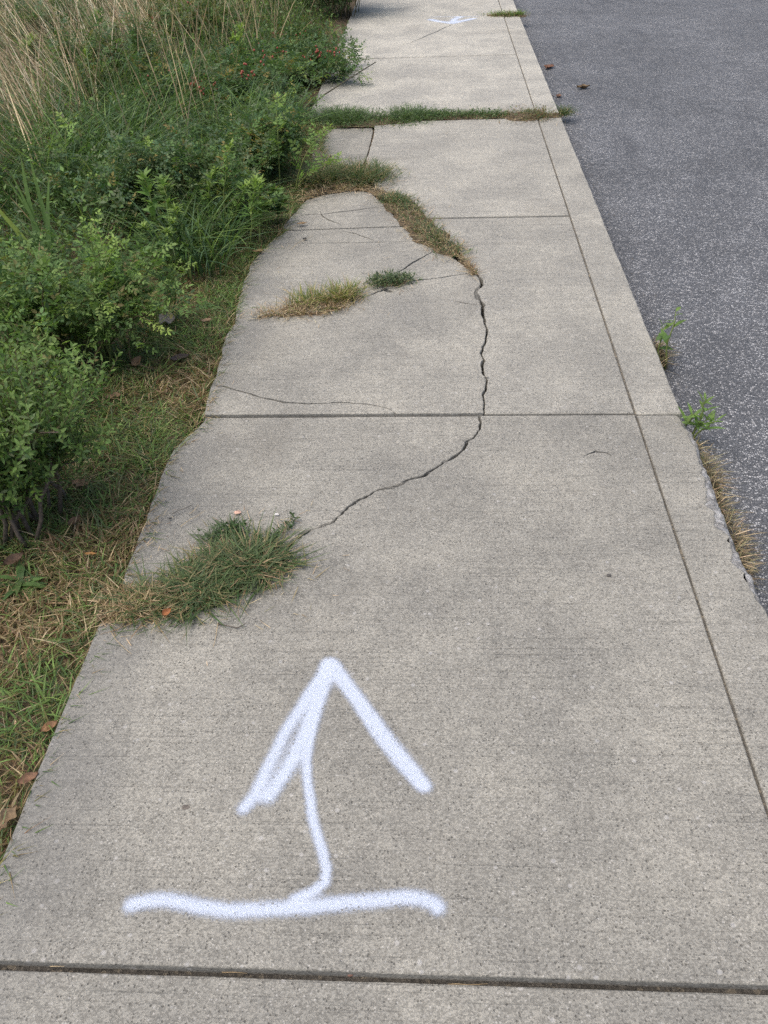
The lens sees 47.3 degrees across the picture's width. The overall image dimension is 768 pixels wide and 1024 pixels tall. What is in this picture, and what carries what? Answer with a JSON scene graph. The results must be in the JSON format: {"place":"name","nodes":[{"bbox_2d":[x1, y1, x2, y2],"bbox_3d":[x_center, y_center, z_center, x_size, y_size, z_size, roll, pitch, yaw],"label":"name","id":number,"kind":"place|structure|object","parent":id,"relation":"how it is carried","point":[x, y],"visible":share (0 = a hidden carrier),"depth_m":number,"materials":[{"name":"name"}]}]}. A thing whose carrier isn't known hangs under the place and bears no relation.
{"place":"outdoors","nodes":[
{"label":"outdoors","id":0,"kind":"place"},
{"bbox_2d":[0,0,351,555],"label":"tall grass","id":1,"kind":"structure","parent":0,"point":[198,225],"depth_m":4.89,"materials":[{"name":"green plant"}]},
{"bbox_2d":[0,0,356,923],"bbox_3d":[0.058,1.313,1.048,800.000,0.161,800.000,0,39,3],"label":"ground","id":2,"kind":"structure","parent":0,"point":[340,22],"depth_m":2.77,"materials":[{"name":"green plant"}]},
{"bbox_2d":[0,804,16,828],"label":"fallen leaf","id":3,"kind":"object","parent":2,"relation":"on","point":[12,810],"visible":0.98,"depth_m":1.82,"materials":[{"name":"beige plant"}]},
{"bbox_2d":[3,552,22,564],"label":"fallen leaf","id":4,"kind":"object","parent":2,"relation":"on","point":[11,559],"visible":1,"depth_m":2.44,"materials":[{"name":"brown plant"}]},
{"bbox_2d":[0,460,33,526],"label":"weed shoot","id":5,"kind":"object","parent":2,"relation":"on","point":[4,516],"visible":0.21,"depth_m":2.46,"materials":[{"name":"green plant"}]},
{"bbox_2d":[0,560,46,602],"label":"rosette weed","id":6,"kind":"object","parent":2,"relation":"on","point":[23,573],"visible":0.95,"depth_m":2.39,"materials":[{"name":"green plant"}]},
{"bbox_2d":[12,772,37,783],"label":"fallen leaf","id":7,"kind":"object","parent":2,"relation":"on","point":[27,777],"visible":1,"depth_m":1.89,"materials":[{"name":"brown plant"}]},
{"bbox_2d":[0,157,61,271],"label":"strap leaf plant","id":8,"kind":"object","parent":2,"relation":"on","point":[30,211],"visible":0.45,"depth_m":3.84,"materials":[{"name":"green plant"}]},
{"bbox_2d":[14,33,49,83],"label":"weed shoot","id":9,"kind":"object","parent":2,"relation":"on","point":[31,46],"visible":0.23,"depth_m":6.52,"materials":[{"name":"green plant"}]},
{"bbox_2d":[36,720,56,731],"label":"fallen leaf","id":10,"kind":"object","parent":2,"relation":"on","point":[52,724],"visible":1,"depth_m":2.00,"materials":[{"name":"brown plant"}]},
{"bbox_2d":[0,0,120,53],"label":"grass","id":11,"kind":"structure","parent":2,"relation":"on","point":[30,22],"depth_m":7.28,"materials":[{"name":"green plant"}]},
{"bbox_2d":[0,311,122,549],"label":"shrub","id":12,"kind":"object","parent":2,"relation":"on","point":[25,429],"visible":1,"depth_m":2.38,"materials":[{"name":"green plant"}]},
{"bbox_2d":[44,111,84,213],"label":"weed shoot","id":13,"kind":"object","parent":2,"relation":"on","point":[69,133],"visible":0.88,"depth_m":4.50,"materials":[{"name":"green plant"}]},
{"bbox_2d":[68,515,80,525],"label":"fallen leaf","id":14,"kind":"object","parent":2,"relation":"on","point":[71,520],"visible":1,"depth_m":2.58,"materials":[{"name":"brown plant"}]},
{"bbox_2d":[72,478,87,486],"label":"fallen leaf","id":15,"kind":"object","parent":2,"relation":"on","point":[80,483],"visible":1,"depth_m":2.73,"materials":[{"name":"brown plant"}]},
{"bbox_2d":[75,47,108,101],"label":"weed shoot","id":16,"kind":"object","parent":2,"relation":"on","point":[86,55],"visible":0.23,"depth_m":5.91,"materials":[{"name":"green plant"}]},
{"bbox_2d":[74,209,124,364],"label":"weed shoot","id":17,"kind":"object","parent":2,"relation":"on","point":[99,246],"visible":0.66,"depth_m":3.12,"materials":[{"name":"green plant"}]},
{"bbox_2d":[79,7,126,42],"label":"weed shoot","id":18,"kind":"object","parent":2,"relation":"on","point":[95,14],"visible":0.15,"depth_m":7.17,"materials":[{"name":"green plant"}]},
{"bbox_2d":[0,223,220,392],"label":"rose bush","id":19,"kind":"object","parent":2,"relation":"on","point":[46,283],"visible":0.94,"depth_m":3.16,"materials":[{"name":"green plant"}]},
{"bbox_2d":[12,3,213,104],"bbox_3d":[-1.889,-3.115,6.081,1.390,0.678,1.440,0,39,3],"label":"rose bush","id":20,"kind":"object","parent":2,"relation":"on","point":[132,41],"visible":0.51,"depth_m":6.03,"materials":[{"name":"green plant"}]},
{"bbox_2d":[106,392,122,397],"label":"fallen leaf","id":21,"kind":"object","parent":2,"relation":"on","point":[117,394],"visible":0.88,"depth_m":3.14,"materials":[{"name":"brown plant"}]},
{"bbox_2d":[15,123,233,238],"bbox_3d":[-1.296,-1.644,4.346,0.872,0.505,0.848,-29,46,-29],"label":"rose bush","id":22,"kind":"object","parent":2,"relation":"on","point":[122,167],"visible":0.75,"depth_m":4.27,"materials":[{"name":"green plant"}]},
{"bbox_2d":[131,355,140,365],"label":"fallen leaf","id":23,"kind":"object","parent":2,"relation":"on","point":[136,360],"visible":1,"depth_m":3.31,"materials":[{"name":"brown plant"}]},
{"bbox_2d":[0,0,314,202],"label":"dry grass","id":24,"kind":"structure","parent":2,"relation":"on","point":[3,53],"depth_m":5.88,"materials":[{"name":"beige plant"}]},
{"bbox_2d":[134,166,184,254],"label":"weed shoot","id":25,"kind":"object","parent":2,"relation":"on","point":[152,205],"visible":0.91,"depth_m":4.01,"materials":[{"name":"green plant"}]},
{"bbox_2d":[156,312,177,323],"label":"fallen leaf","id":26,"kind":"object","parent":2,"relation":"on","point":[167,319],"visible":0.76,"depth_m":3.56,"materials":[{"name":"grey plant"}]},
{"bbox_2d":[135,202,200,287],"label":"weed shoot","id":27,"kind":"object","parent":2,"relation":"on","point":[184,236],"visible":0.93,"depth_m":3.79,"materials":[{"name":"green plant"}]},
{"bbox_2d":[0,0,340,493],"bbox_3d":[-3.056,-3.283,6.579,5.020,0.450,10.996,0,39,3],"label":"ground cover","id":28,"kind":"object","parent":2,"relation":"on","point":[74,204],"visible":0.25,"depth_m":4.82,"materials":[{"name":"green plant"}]},
{"bbox_2d":[153,259,196,325],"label":"weed shoot","id":29,"kind":"object","parent":2,"relation":"on","point":[171,276],"visible":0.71,"depth_m":3.51,"materials":[{"name":"green plant"}]},
{"bbox_2d":[170,353,189,359],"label":"fallen leaf","id":30,"kind":"object","parent":2,"relation":"on","point":[181,356],"visible":1,"depth_m":3.34,"materials":[{"name":"plant"}]},
{"bbox_2d":[114,0,255,56],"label":"rose bush","id":31,"kind":"object","parent":2,"relation":"on","point":[213,6],"visible":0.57,"depth_m":7.50,"materials":[{"name":"green plant"}]},
{"bbox_2d":[174,0,197,40],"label":"weed shoot","id":32,"kind":"object","parent":2,"relation":"on","point":[182,10],"visible":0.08,"depth_m":7.79,"materials":[{"name":"green plant"}]},
{"bbox_2d":[131,115,282,227],"bbox_3d":[-0.897,-1.760,4.489,0.808,0.518,1.052,-10,39,-9],"label":"rose bush","id":33,"kind":"object","parent":2,"relation":"on","point":[240,174],"visible":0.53,"depth_m":4.42,"materials":[{"name":"green plant"}]},
{"bbox_2d":[103,32,324,121],"bbox_3d":[-1.175,-2.982,6.059,1.616,0.511,1.669,0,39,3],"label":"rose bush","id":34,"kind":"object","parent":2,"relation":"on","point":[251,77],"visible":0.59,"depth_m":5.85,"materials":[{"name":"green plant"}]},
{"bbox_2d":[196,138,250,243],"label":"weed shoot","id":35,"kind":"object","parent":2,"relation":"on","point":[212,174],"visible":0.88,"depth_m":4.15,"materials":[{"name":"green plant"}]},
{"bbox_2d":[228,22,253,65],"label":"weed shoot","id":36,"kind":"object","parent":2,"relation":"on","point":[237,37],"visible":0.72,"depth_m":6.28,"materials":[{"name":"green plant"}]},
{"bbox_2d":[238,173,273,248],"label":"weed shoot","id":37,"kind":"object","parent":2,"relation":"on","point":[255,183],"visible":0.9,"depth_m":4.13,"materials":[{"name":"green plant"}]},
{"bbox_2d":[219,98,320,176],"bbox_3d":[-0.625,-2.074,4.910,0.590,0.427,0.682,0,39,3],"label":"rose bush","id":38,"kind":"object","parent":2,"relation":"on","point":[255,121],"visible":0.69,"depth_m":4.87,"materials":[{"name":"green plant"}]},
{"bbox_2d":[254,183,293,227],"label":"weed shoot","id":39,"kind":"object","parent":2,"relation":"on","point":[280,200],"visible":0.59,"depth_m":4.37,"materials":[{"name":"green plant"}]},
{"bbox_2d":[260,91,294,187],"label":"weed shoot","id":40,"kind":"object","parent":2,"relation":"on","point":[280,116],"visible":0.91,"depth_m":4.68,"materials":[{"name":"green plant"}]},
{"bbox_2d":[268,0,309,11],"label":"dark shrub","id":41,"kind":"object","parent":2,"relation":"on","point":[291,2],"visible":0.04,"depth_m":9.42,"materials":[{"name":"green plant"}]},
{"bbox_2d":[237,13,351,47],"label":"rose bush","id":42,"kind":"object","parent":2,"relation":"on","point":[315,34],"visible":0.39,"depth_m":7.93,"materials":[{"name":"green plant"}]},
{"bbox_2d":[221,29,373,86],"bbox_3d":[-0.652,-3.465,6.716,1.277,0.392,1.145,9,40,14],"label":"rose bush","id":43,"kind":"object","parent":2,"relation":"on","point":[318,55],"visible":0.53,"depth_m":6.66,"materials":[{"name":"green plant"}]},
{"bbox_2d":[96,117,506,665],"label":"clippings","id":44,"kind":"object","parent":2,"relation":"on","point":[247,507],"visible":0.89,"depth_m":2.54,"materials":[{"name":"plant"}]},
{"bbox_2d":[255,129,378,229],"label":"rim soil","id":45,"kind":"structure","parent":2,"relation":"on","point":[321,187],"depth_m":4.88,"materials":[{"name":"brown soil"}]},
{"bbox_2d":[288,121,345,196],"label":"weed shoot","id":46,"kind":"object","parent":45,"relation":"on","point":[328,162],"visible":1,"depth_m":4.62,"materials":[{"name":"green plant"}]},
{"bbox_2d":[272,153,410,196],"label":"grass tuft","id":47,"kind":"object","parent":45,"relation":"on","point":[343,173],"visible":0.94,"depth_m":4.88,"materials":[{"name":"plant"}]},
{"bbox_2d":[165,196,486,616],"bbox_3d":[0.198,-0.863,3.690,1.670,0.001,5.250,0,39,3],"label":"crack bed","id":48,"kind":"object","parent":2,"relation":"on","point":[482,315],"depth_m":3.17,"materials":[{"name":"brown soil"}]},
{"bbox_2d":[300,0,359,19],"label":"rose bush","id":49,"kind":"object","parent":2,"relation":"on","point":[341,3],"visible":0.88,"depth_m":8.93,"materials":[{"name":"green plant"}]},
{"bbox_2d":[308,62,375,106],"bbox_3d":[-0.304,-2.949,6.088,0.700,0.209,0.024,-31,47,-31],"label":"bare cane","id":50,"kind":"object","parent":2,"relation":"on","point":[342,82],"visible":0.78,"depth_m":6.08,"materials":[{"name":"brown plant"}]},
{"bbox_2d":[306,113,559,127],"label":"joint soil","id":51,"kind":"structure","parent":2,"relation":"on","point":[556,114],"depth_m":5.80,"materials":[{"name":"brown soil"}]},
{"bbox_2d":[303,101,456,133],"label":"grass tuft","id":52,"kind":"object","parent":51,"relation":"on","point":[351,117],"visible":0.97,"depth_m":5.81,"materials":[{"name":"plant"}]},
{"bbox_2d":[403,105,513,119],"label":"grass tuft","id":53,"kind":"object","parent":51,"relation":"on","point":[462,114],"visible":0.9,"depth_m":5.81,"materials":[{"name":"plant"}]},
{"bbox_2d":[481,104,567,124],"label":"grass tuft","id":54,"kind":"object","parent":51,"relation":"on","point":[524,115],"visible":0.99,"depth_m":5.75,"materials":[{"name":"plant"}]},
{"bbox_2d":[499,0,516,11],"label":"kerb","id":55,"kind":"structure","parent":2,"relation":"on","point":[506,5],"depth_m":9.04,"materials":[{"name":"concrete"}]},
{"bbox_2d":[505,16,558,112],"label":"kerb","id":56,"kind":"structure","parent":2,"relation":"on","point":[538,89],"depth_m":6.88,"materials":[{"name":"concrete"}]},
{"bbox_2d":[481,8,520,17],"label":"grass tuft","id":57,"kind":"object","parent":56,"relation":"on","point":[500,13],"visible":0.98,"depth_m":8.57,"materials":[{"name":"plant"}]},
{"bbox_2d":[510,9,530,17],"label":"grass tuft","id":58,"kind":"object","parent":56,"relation":"on","point":[519,14],"visible":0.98,"depth_m":8.54,"materials":[{"name":"plant"}]},
{"bbox_2d":[553,102,580,116],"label":"grass tuft","id":59,"kind":"object","parent":56,"relation":"on","point":[564,112],"visible":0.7,"depth_m":5.94,"materials":[{"name":"green plant"}]},
{"bbox_2d":[539,118,681,418],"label":"kerb","id":60,"kind":"structure","parent":2,"relation":"on","point":[647,384],"depth_m":3.68,"materials":[{"name":"concrete"}]},
{"bbox_2d":[637,415,767,808],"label":"kerb","id":61,"kind":"structure","parent":2,"relation":"on","point":[734,613],"depth_m":2.28,"materials":[{"name":"concrete"}]},
{"bbox_2d":[680,419,766,612],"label":"kerb spall","id":62,"kind":"object","parent":61,"relation":"attached to","point":[720,522],"visible":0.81,"depth_m":2.51,"materials":[{"name":"concrete"}]},
{"bbox_2d":[123,416,479,588],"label":"sidewalk","id":63,"kind":"structure","parent":0,"point":[257,467],"depth_m":2.75,"materials":[{"name":"concrete"}]},
{"bbox_2d":[80,509,331,643],"bbox_3d":[-0.460,0.166,2.341,0.675,0.062,0.465,-30,46,-30],"label":"grass tuft","id":64,"kind":"object","parent":63,"relation":"on","point":[226,567],"visible":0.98,"depth_m":2.35,"materials":[{"name":"plant"}]},
{"bbox_2d":[162,608,170,615],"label":"fallen leaf","id":65,"kind":"object","parent":64,"relation":"on","point":[166,611],"visible":1,"depth_m":2.22,"materials":[{"name":"orange plant"}]},
{"bbox_2d":[190,515,255,542],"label":"grass tuft","id":66,"kind":"object","parent":63,"relation":"on","point":[226,527],"visible":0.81,"depth_m":2.50,"materials":[{"name":"green plant"}]},
{"bbox_2d":[268,511,300,538],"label":"grass tuft","id":67,"kind":"object","parent":63,"relation":"on","point":[289,524],"visible":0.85,"depth_m":2.52,"materials":[{"name":"green plant"}]},
{"bbox_2d":[281,191,400,230],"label":"sidewalk","id":68,"kind":"structure","parent":0,"point":[344,210],"depth_m":4.51,"materials":[{"name":"concrete"}]},
{"bbox_2d":[291,182,391,202],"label":"grass tuft","id":69,"kind":"object","parent":68,"relation":"on","point":[339,190],"visible":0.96,"depth_m":4.75,"materials":[{"name":"plant"}]},
{"bbox_2d":[311,127,372,165],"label":"sidewalk","id":70,"kind":"structure","parent":0,"point":[355,142],"depth_m":5.50,"materials":[{"name":"concrete"}]},
{"bbox_2d":[202,291,485,420],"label":"sidewalk","id":71,"kind":"structure","parent":0,"point":[386,354],"depth_m":3.26,"materials":[{"name":"concrete"}]},
{"bbox_2d":[249,294,364,321],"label":"grass tuft","id":72,"kind":"object","parent":71,"relation":"on","point":[310,313],"visible":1,"depth_m":3.60,"materials":[{"name":"plant"}]},
{"bbox_2d":[235,227,481,322],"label":"sidewalk","id":73,"kind":"structure","parent":0,"point":[317,256],"depth_m":3.97,"materials":[{"name":"concrete"}]},
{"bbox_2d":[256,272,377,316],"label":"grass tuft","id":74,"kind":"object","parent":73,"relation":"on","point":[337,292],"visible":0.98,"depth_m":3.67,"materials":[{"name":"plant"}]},
{"bbox_2d":[357,268,422,289],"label":"grass tuft","id":75,"kind":"object","parent":73,"relation":"on","point":[389,279],"visible":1,"depth_m":3.80,"materials":[{"name":"plant"}]},
{"bbox_2d":[447,249,480,274],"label":"grass tuft","id":76,"kind":"object","parent":73,"relation":"on","point":[467,264],"visible":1,"depth_m":3.92,"materials":[{"name":"plant"}]},
{"bbox_2d":[0,415,767,989],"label":"sidewalk","id":77,"kind":"structure","parent":0,"point":[544,695],"depth_m":1.88,"materials":[{"name":"concrete"}]},
{"bbox_2d":[78,570,191,635],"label":"grass tuft","id":78,"kind":"object","parent":77,"relation":"on","point":[109,615],"visible":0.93,"depth_m":2.27,"materials":[{"name":"plant"}]},
{"bbox_2d":[182,805,189,809],"bbox_3d":[-0.411,0.612,1.817,0.017,0.003,0.012,0,39,3],"label":"pebble","id":79,"kind":"object","parent":77,"relation":"on","point":[184,807],"visible":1,"depth_m":1.81,"materials":[{"name":"stone"}]},
{"bbox_2d":[218,623,245,627],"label":"twig","id":80,"kind":"object","parent":77,"relation":"on","point":[231,626],"visible":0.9,"depth_m":2.21,"materials":[{"name":"brown wood"}]},
{"bbox_2d":[123,657,445,918],"bbox_3d":[-0.175,0.553,1.875,0.636,0.001,0.676,0,39,3],"label":"painted arrow","id":81,"kind":"object","parent":77,"relation":"on","point":[311,701],"visible":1,"depth_m":1.84,"materials":[{"name":"paint"}]},
{"bbox_2d":[498,0,767,816],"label":"joint dirt","id":82,"kind":"structure","parent":77,"relation":"on","point":[729,698],"depth_m":2.56,"materials":[{"name":"soil"}]},
{"bbox_2d":[0,970,767,1023],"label":"sidewalk","id":83,"kind":"structure","parent":0,"point":[29,997],"depth_m":1.51,"materials":[{"name":"concrete"}]},
{"bbox_2d":[0,965,767,994],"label":"joint dirt","id":84,"kind":"structure","parent":83,"relation":"on","point":[369,979],"depth_m":1.55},
{"bbox_2d":[448,983,486,984],"bbox_3d":[0.147,0.829,1.539,0.070,0.006,0.004,0,39,3],"label":"straw","id":85,"kind":"object","parent":84,"relation":"on","point":[465,984],"visible":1,"depth_m":1.54,"materials":[{"name":"beige plant"}]},
{"bbox_2d":[310,55,533,128],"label":"sidewalk","id":86,"kind":"structure","parent":0,"point":[491,82],"depth_m":6.50,"materials":[{"name":"concrete"}]},
{"bbox_2d":[350,0,500,18],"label":"sidewalk","id":87,"kind":"structure","parent":0,"point":[394,8],"depth_m":9.07,"materials":[{"name":"concrete"}]},
{"bbox_2d":[337,15,515,58],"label":"sidewalk","id":88,"kind":"structure","parent":0,"point":[417,37],"depth_m":7.89,"materials":[{"name":"concrete"}]},
{"bbox_2d":[428,16,475,23],"bbox_3d":[0.671,-4.771,8.500,0.534,0.001,0.426,0,39,3],"label":"painted arrow","id":89,"kind":"object","parent":88,"relation":"on","point":[453,21],"visible":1,"depth_m":8.48,"materials":[{"name":"paint"}]},
{"bbox_2d":[366,119,568,218],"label":"sidewalk","id":90,"kind":"structure","parent":0,"point":[485,168],"depth_m":4.99,"materials":[{"name":"concrete"}]},
{"bbox_2d":[431,217,633,415],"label":"sidewalk","id":91,"kind":"structure","parent":0,"point":[549,352],"depth_m":3.47,"materials":[{"name":"concrete"}]},
{"bbox_2d":[363,187,476,261],"bbox_3d":[0.179,-1.437,4.326,0.362,0.066,1.092,-15,40,-15],"label":"grass tuft","id":92,"kind":"object","parent":91,"relation":"on","point":[420,227],"visible":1,"depth_m":4.30,"materials":[{"name":"grass"}]},
{"bbox_2d":[513,0,767,614],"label":"road","id":93,"kind":"structure","parent":0,"point":[667,126],"depth_m":5.06,"materials":[{"name":"grey asphalt"}]},
{"bbox_2d":[2,25,761,865],"bbox_3d":[0.435,-2.367,5.580,1.924,0.102,10.295,0,39,3],"label":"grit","id":94,"kind":"object","parent":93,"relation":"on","point":[394,475],"visible":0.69,"depth_m":3.01,"materials":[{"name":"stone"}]},
{"bbox_2d":[577,84,589,88],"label":"fallen leaf","id":95,"kind":"object","parent":93,"relation":"on","point":[583,86],"visible":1,"depth_m":6.66,"materials":[{"name":"brown plant"}]},
{"bbox_2d":[652,334,680,373],"bbox_3d":[1.057,-0.607,3.356,0.198,0.088,0.305,13,41,19],"label":"dry grass mat","id":96,"kind":"object","parent":93,"relation":"on","point":[662,356],"visible":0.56,"depth_m":3.35,"materials":[{"name":"plant"}]},
{"bbox_2d":[656,307,685,369],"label":"kerb weed","id":97,"kind":"object","parent":93,"relation":"on","point":[663,335],"visible":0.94,"depth_m":3.28,"materials":[{"name":"green plant"}]},
{"bbox_2d":[678,390,725,438],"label":"kerb weed","id":98,"kind":"object","parent":93,"relation":"on","point":[698,423],"visible":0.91,"depth_m":2.86,"materials":[{"name":"green plant"}]},
{"bbox_2d":[690,430,761,536],"bbox_3d":[1.018,-0.086,2.706,0.231,0.087,0.595,0,39,3],"label":"dry grass mat","id":99,"kind":"object","parent":93,"relation":"on","point":[716,487],"visible":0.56,"depth_m":2.69,"materials":[{"name":"dry grass"}]},
{"bbox_2d":[724,517,766,592],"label":"dry grass mat","id":100,"kind":"object","parent":93,"relation":"on","point":[739,547],"visible":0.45,"depth_m":2.46,"materials":[{"name":"plant"}]}
]}

